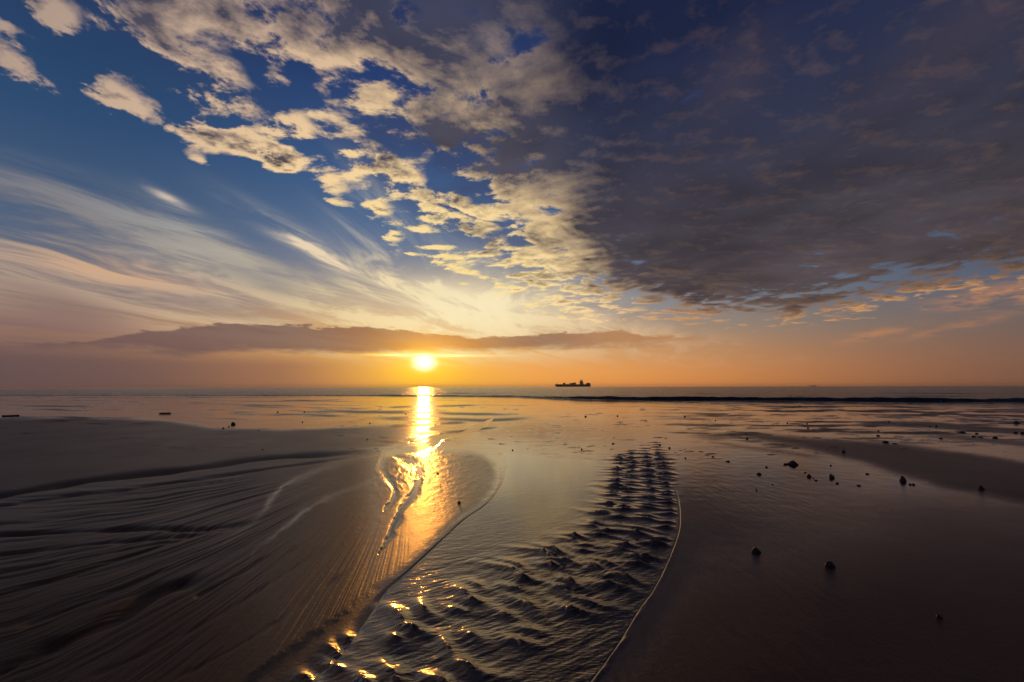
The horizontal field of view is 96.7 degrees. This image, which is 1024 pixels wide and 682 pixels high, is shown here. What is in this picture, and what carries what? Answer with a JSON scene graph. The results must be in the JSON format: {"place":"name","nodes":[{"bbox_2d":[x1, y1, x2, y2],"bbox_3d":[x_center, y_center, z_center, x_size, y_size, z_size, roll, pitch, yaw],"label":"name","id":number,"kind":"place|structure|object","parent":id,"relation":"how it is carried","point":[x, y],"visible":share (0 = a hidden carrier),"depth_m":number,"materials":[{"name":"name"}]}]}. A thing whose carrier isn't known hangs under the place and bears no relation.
{"place":"outdoors","nodes":[
{"label":"outdoors","id":0,"kind":"place"},
{"bbox_2d":[312,418,679,681],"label":"shallow water","id":1,"kind":"structure","parent":0,"point":[539,502],"depth_m":3.01,"materials":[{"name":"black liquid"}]},
{"bbox_2d":[0,396,1023,681],"bbox_3d":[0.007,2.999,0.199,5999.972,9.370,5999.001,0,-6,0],"label":"beach sand","id":2,"kind":"structure","parent":0,"point":[148,538],"depth_m":4.20,"materials":[{"name":"brown sand"}]},
{"bbox_2d":[2,415,19,416],"bbox_3d":[-22.668,3.395,20.587,0.545,0.108,0.191,5,-8,-43],"label":"driftwood","id":3,"kind":"object","parent":2,"relation":"on","point":[10,415],"visible":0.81,"depth_m":20.52,"materials":[{"name":"wood"}]},
{"bbox_2d":[751,547,760,552],"bbox_3d":[1.913,1.640,3.564,0.073,0.054,0.052,-2,-6,17],"label":"stone","id":4,"kind":"object","parent":2,"relation":"on","point":[754,550],"visible":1,"depth_m":3.55,"materials":[{"name":"black stone"}]},
{"bbox_2d":[787,461,798,464],"bbox_3d":[4.663,2.031,7.566,0.173,0.090,0.106,-4,-7,30],"label":"stone","id":5,"kind":"object","parent":2,"relation":"on","point":[792,463],"visible":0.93,"depth_m":7.53,"materials":[{"name":"black stone"}]},
{"bbox_2d":[825,561,835,567],"bbox_3d":[2.287,1.609,3.273,0.066,0.052,0.047,-2,-6,19],"label":"stone","id":6,"kind":"object","parent":2,"relation":"on","point":[829,564],"visible":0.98,"depth_m":3.26,"materials":[{"name":"black stone"}]},
{"bbox_2d":[899,476,906,481],"bbox_3d":[5.345,1.894,6.227,0.082,0.094,0.054,-4,-7,36],"label":"stone","id":7,"kind":"object","parent":2,"relation":"on","point":[902,478],"visible":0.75,"depth_m":6.21,"materials":[{"name":"black stone"}]},
{"bbox_2d":[0,386,1023,402],"bbox_3d":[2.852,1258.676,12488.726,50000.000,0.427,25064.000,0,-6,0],"label":"sea","id":8,"kind":"structure","parent":0,"point":[950,394],"depth_m":98.50,"materials":[{"name":"liquid"}]},
{"bbox_2d":[555,380,590,386],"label":"container ship","id":9,"kind":"object","parent":8,"relation":"on","point":[580,384],"visible":0.91,"depth_m":4457.59,"materials":[{"name":"paint"}]},
{"bbox_2d":[0,0,1023,387],"label":"sky","id":10,"kind":"structure","parent":0,"point":[194,193],"materials":[{"name":"blue"}]}
]}

